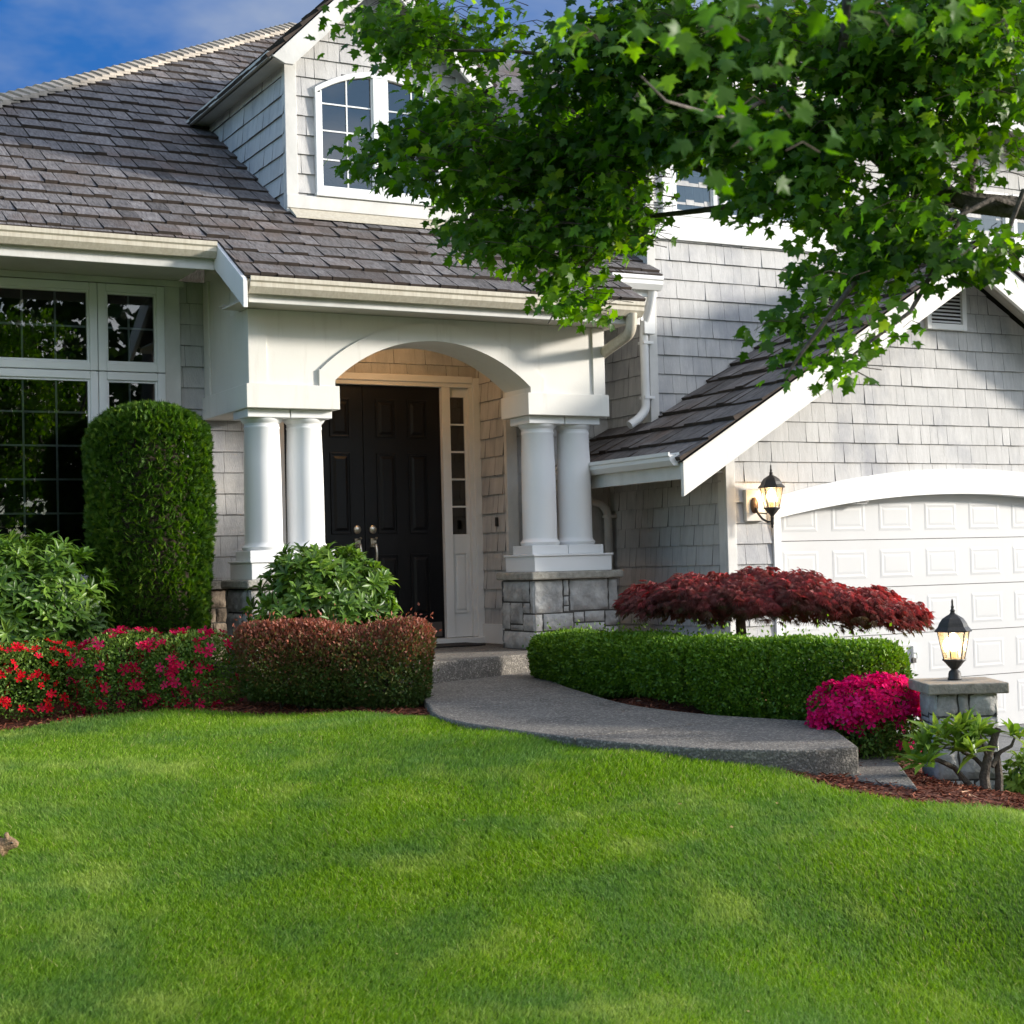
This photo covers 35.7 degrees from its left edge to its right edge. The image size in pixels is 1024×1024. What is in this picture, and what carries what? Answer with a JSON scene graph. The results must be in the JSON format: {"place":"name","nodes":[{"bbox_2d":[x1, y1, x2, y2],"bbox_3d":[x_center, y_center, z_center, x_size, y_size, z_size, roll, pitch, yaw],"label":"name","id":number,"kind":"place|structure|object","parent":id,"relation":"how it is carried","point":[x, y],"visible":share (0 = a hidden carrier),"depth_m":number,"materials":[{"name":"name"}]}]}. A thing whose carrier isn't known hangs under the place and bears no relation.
{"place":"outdoors","nodes":[
{"label":"outdoors","id":0,"kind":"place"},
{"bbox_2d":[423,672,591,715],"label":"walkway","id":1,"kind":"structure","parent":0,"point":[507,689],"depth_m":10.82,"materials":[{"name":"grey concrete"}]},
{"bbox_2d":[0,0,1020,92],"label":"sky","id":2,"kind":"structure","parent":0,"point":[41,41],"materials":[{"name":"blue"}]},
{"bbox_2d":[0,676,1023,810],"bbox_3d":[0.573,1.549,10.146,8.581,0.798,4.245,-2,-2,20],"label":"bark chips","id":3,"kind":"object","parent":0,"point":[914,778],"visible":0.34,"depth_m":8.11,"materials":[{"name":"brown wood"}]},
{"bbox_2d":[0,529,118,702],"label":"rhododendron bush","id":4,"kind":"object","parent":3,"relation":"on","point":[50,599],"visible":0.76,"depth_m":10.68,"materials":[{"name":"green plant"}]},
{"bbox_2d":[0,638,119,719],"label":"azalea bush","id":5,"kind":"object","parent":3,"relation":"on","point":[4,671],"visible":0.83,"depth_m":10.36,"materials":[{"name":"red plant"}]},
{"bbox_2d":[80,399,218,687],"bbox_3d":[-2.621,0.235,11.549,0.990,2.124,0.983,0,-2,-28],"label":"columnar shrub","id":6,"kind":"object","parent":3,"relation":"on","point":[151,498],"visible":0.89,"depth_m":11.24,"materials":[{"name":"green plant"}]},
{"bbox_2d":[65,625,244,715],"bbox_3d":[-2.367,1.067,10.655,1.204,0.634,0.702,-1,-2,-2],"label":"azalea bush","id":7,"kind":"object","parent":3,"relation":"on","point":[156,647],"visible":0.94,"depth_m":10.48,"materials":[{"name":"green plant"}]},
{"bbox_2d":[239,541,402,687],"bbox_3d":[-1.300,0.762,11.021,1.157,1.134,0.915,0,-2,-28],"label":"rhododendron bush","id":8,"kind":"object","parent":3,"relation":"on","point":[307,578],"visible":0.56,"depth_m":10.79,"materials":[{"name":"green plant"}]},
{"bbox_2d":[231,597,441,709],"bbox_3d":[-1.159,0.942,10.544,1.397,0.782,0.742,-1,-2,-2],"label":"barberry hedge","id":9,"kind":"object","parent":3,"relation":"on","point":[375,641],"visible":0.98,"depth_m":10.34,"materials":[{"name":"brown plant"}]},
{"bbox_2d":[522,614,918,731],"bbox_3d":[1.132,1.020,10.453,0.866,0.788,3.553,0,-2,-35],"label":"boxwood hedge","id":10,"kind":"object","parent":3,"relation":"on","point":[739,674],"visible":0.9,"depth_m":9.80,"materials":[{"name":"green plant"}]},
{"bbox_2d":[611,566,934,637],"bbox_3d":[1.777,0.861,10.809,2.206,1.000,1.224,-1,-2,0],"label":"red maple","id":11,"kind":"object","parent":3,"relation":"on","point":[742,596],"visible":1,"depth_m":10.44,"materials":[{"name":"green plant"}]},
{"bbox_2d":[804,671,922,765],"bbox_3d":[2.038,1.165,8.996,0.741,0.538,0.573,0,-2,-28],"label":"azalea bush","id":12,"kind":"object","parent":3,"relation":"on","point":[872,711],"visible":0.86,"depth_m":8.83,"materials":[{"name":"pink plant"}]},
{"bbox_2d":[851,754,916,790],"bbox_3d":[1.912,1.443,8.374,0.289,0.185,1.325,-2,-2,8],"label":"step","id":13,"kind":"object","parent":3,"relation":"on","point":[881,770],"visible":0.35,"depth_m":8.20,"materials":[{"name":"grey concrete"}]},
{"bbox_2d":[892,703,1023,793],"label":"leggy rhododendron","id":14,"kind":"object","parent":3,"relation":"on","point":[971,740],"visible":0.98,"depth_m":8.05,"materials":[{"name":"green plant"}]},
{"bbox_2d":[908,677,1008,791],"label":"stone pillar","id":15,"kind":"structure","parent":3,"relation":"on","point":[940,697],"depth_m":8.47,"materials":[{"name":"grey stone"}]},
{"bbox_2d":[934,599,971,679],"bbox_3d":[2.409,0.695,8.685,0.180,0.440,0.206,0,-2,-28],"label":"post lantern","id":16,"kind":"object","parent":15,"relation":"on","point":[953,622],"visible":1,"depth_m":8.66,"materials":[{"name":"black metal"}]},
{"bbox_2d":[1001,748,1023,794],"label":"rhododendron bush","id":17,"kind":"object","parent":3,"relation":"on","point":[1013,781],"visible":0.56,"depth_m":8.29,"materials":[{"name":"green plant"}]},
{"bbox_2d":[0,707,1023,1023],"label":"lawn","id":18,"kind":"structure","parent":0,"point":[1007,919],"depth_m":6.11,"materials":[{"name":"plant"}]},
{"bbox_2d":[0,832,18,857],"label":"rabbit","id":19,"kind":"object","parent":18,"relation":"on","point":[7,842],"visible":1,"depth_m":6.77},
{"bbox_2d":[432,695,750,747],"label":"walkway","id":20,"kind":"structure","parent":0,"point":[571,720],"depth_m":9.44,"materials":[{"name":"grey concrete"}]},
{"bbox_2d":[576,718,858,776],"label":"walkway","id":21,"kind":"structure","parent":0,"point":[798,745],"depth_m":8.38,"materials":[{"name":"grey concrete"}]},
{"bbox_2d":[998,724,1023,772],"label":"driveway","id":22,"kind":"structure","parent":0,"point":[1003,741],"depth_m":12.90,"materials":[{"name":"concrete"}]},
{"bbox_3d":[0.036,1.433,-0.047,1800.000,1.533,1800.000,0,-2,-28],"label":"ground","id":23,"kind":"structure","parent":0,"visible":0},
{"bbox_2d":[0,0,1023,732],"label":"house","id":24,"kind":"structure","parent":23,"relation":"on","point":[458,450],"depth_m":13.25,"materials":[{"name":"grey wood"}]},
{"bbox_2d":[0,277,97,370],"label":"window","id":25,"kind":"structure","parent":24,"relation":"in","point":[90,289],"depth_m":11.94,"materials":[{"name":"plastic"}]},
{"bbox_2d":[0,368,98,583],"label":"window","id":26,"kind":"structure","parent":24,"relation":"in","point":[91,377],"depth_m":11.90,"materials":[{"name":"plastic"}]},
{"bbox_2d":[97,283,164,373],"bbox_3d":[-2.923,-1.405,12.205,0.514,0.668,0.060,0,-2,-28],"label":"window","id":27,"kind":"structure","parent":24,"relation":"in","point":[157,293],"depth_m":12.20,"materials":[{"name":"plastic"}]},
{"bbox_2d":[98,371,165,516],"bbox_3d":[-2.894,-0.263,12.168,0.514,1.606,0.060,0,-2,-28],"label":"window","id":28,"kind":"structure","parent":24,"relation":"in","point":[104,378],"depth_m":12.16,"materials":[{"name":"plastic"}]},
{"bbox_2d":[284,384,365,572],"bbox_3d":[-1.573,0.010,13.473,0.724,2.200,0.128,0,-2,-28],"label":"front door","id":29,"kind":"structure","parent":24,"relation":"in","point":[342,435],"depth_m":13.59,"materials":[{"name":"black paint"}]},
{"bbox_2d":[209,643,529,691],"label":"porch floor","id":30,"kind":"structure","parent":24,"relation":"attached to","point":[468,662],"depth_m":11.94,"materials":[{"name":"grey concrete"}]},
{"bbox_2d":[413,642,485,648],"bbox_3d":[-0.665,1.139,13.546,0.800,0.014,0.380,0,-2,-28],"label":"doormat","id":31,"kind":"object","parent":30,"relation":"on","point":[441,645],"visible":0.51,"depth_m":13.53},
{"bbox_2d":[313,72,442,207],"bbox_3d":[-1.086,-3.068,13.057,1.150,1.062,0.075,0,-2,-28],"label":"dormer window","id":32,"kind":"structure","parent":24,"relation":"in","point":[378,108],"depth_m":12.95,"materials":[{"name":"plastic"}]},
{"bbox_2d":[362,385,443,639],"bbox_3d":[-0.931,0.005,13.820,0.728,2.200,0.128,0,-2,-28],"label":"front door","id":33,"kind":"structure","parent":24,"relation":"in","point":[401,444],"depth_m":13.85,"materials":[{"name":"black paint"}]},
{"bbox_2d":[671,165,716,218],"bbox_3d":[1.580,-2.945,13.942,0.480,0.744,0.060,0,-2,-28],"label":"window","id":34,"kind":"structure","parent":24,"relation":"in","point":[713,199],"depth_m":13.92,"materials":[{"name":"plastic"}]},
{"bbox_2d":[722,201,762,222],"bbox_3d":[2.055,-2.949,14.199,0.480,0.744,0.060,0,-2,-28],"label":"window","id":35,"kind":"structure","parent":24,"relation":"in","point":[754,219],"depth_m":14.21,"materials":[{"name":"plastic"}]},
{"bbox_2d":[743,464,784,527],"bbox_3d":[2.030,-0.124,12.732,0.303,0.507,0.216,-3,-3,42],"label":"wall lantern","id":36,"kind":"object","parent":24,"relation":"attached to","point":[755,504],"depth_m":12.72,"materials":[{"name":"black metal"}]},
{"bbox_2d":[770,208,791,226],"bbox_3d":[2.530,-2.952,14.456,0.480,0.744,0.060,0,-2,-28],"label":"window","id":37,"kind":"structure","parent":24,"relation":"in","point":[787,224],"depth_m":14.36,"materials":[{"name":"plastic"}]},
{"bbox_2d":[780,494,1023,732],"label":"garage door","id":38,"kind":"structure","parent":24,"relation":"in","point":[932,550],"depth_m":13.86,"materials":[{"name":"paint"}]},
{"bbox_2d":[953,190,1008,241],"bbox_3d":[4.581,-2.890,15.562,0.700,0.499,0.060,0,-2,-28],"label":"window","id":39,"kind":"structure","parent":24,"relation":"in","point":[1004,220],"depth_m":15.63,"materials":[{"name":"plastic"}]},
{"bbox_2d":[1010,194,1023,244],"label":"window","id":40,"kind":"structure","parent":24,"relation":"in","point":[1014,229],"depth_m":15.74,"materials":[{"name":"plastic"}]},
{"bbox_2d":[304,0,1023,397],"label":"maple tree","id":41,"kind":"object","parent":23,"relation":"on","point":[682,66],"visible":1,"depth_m":6.04,"materials":[{"name":"green plant"}]}
]}

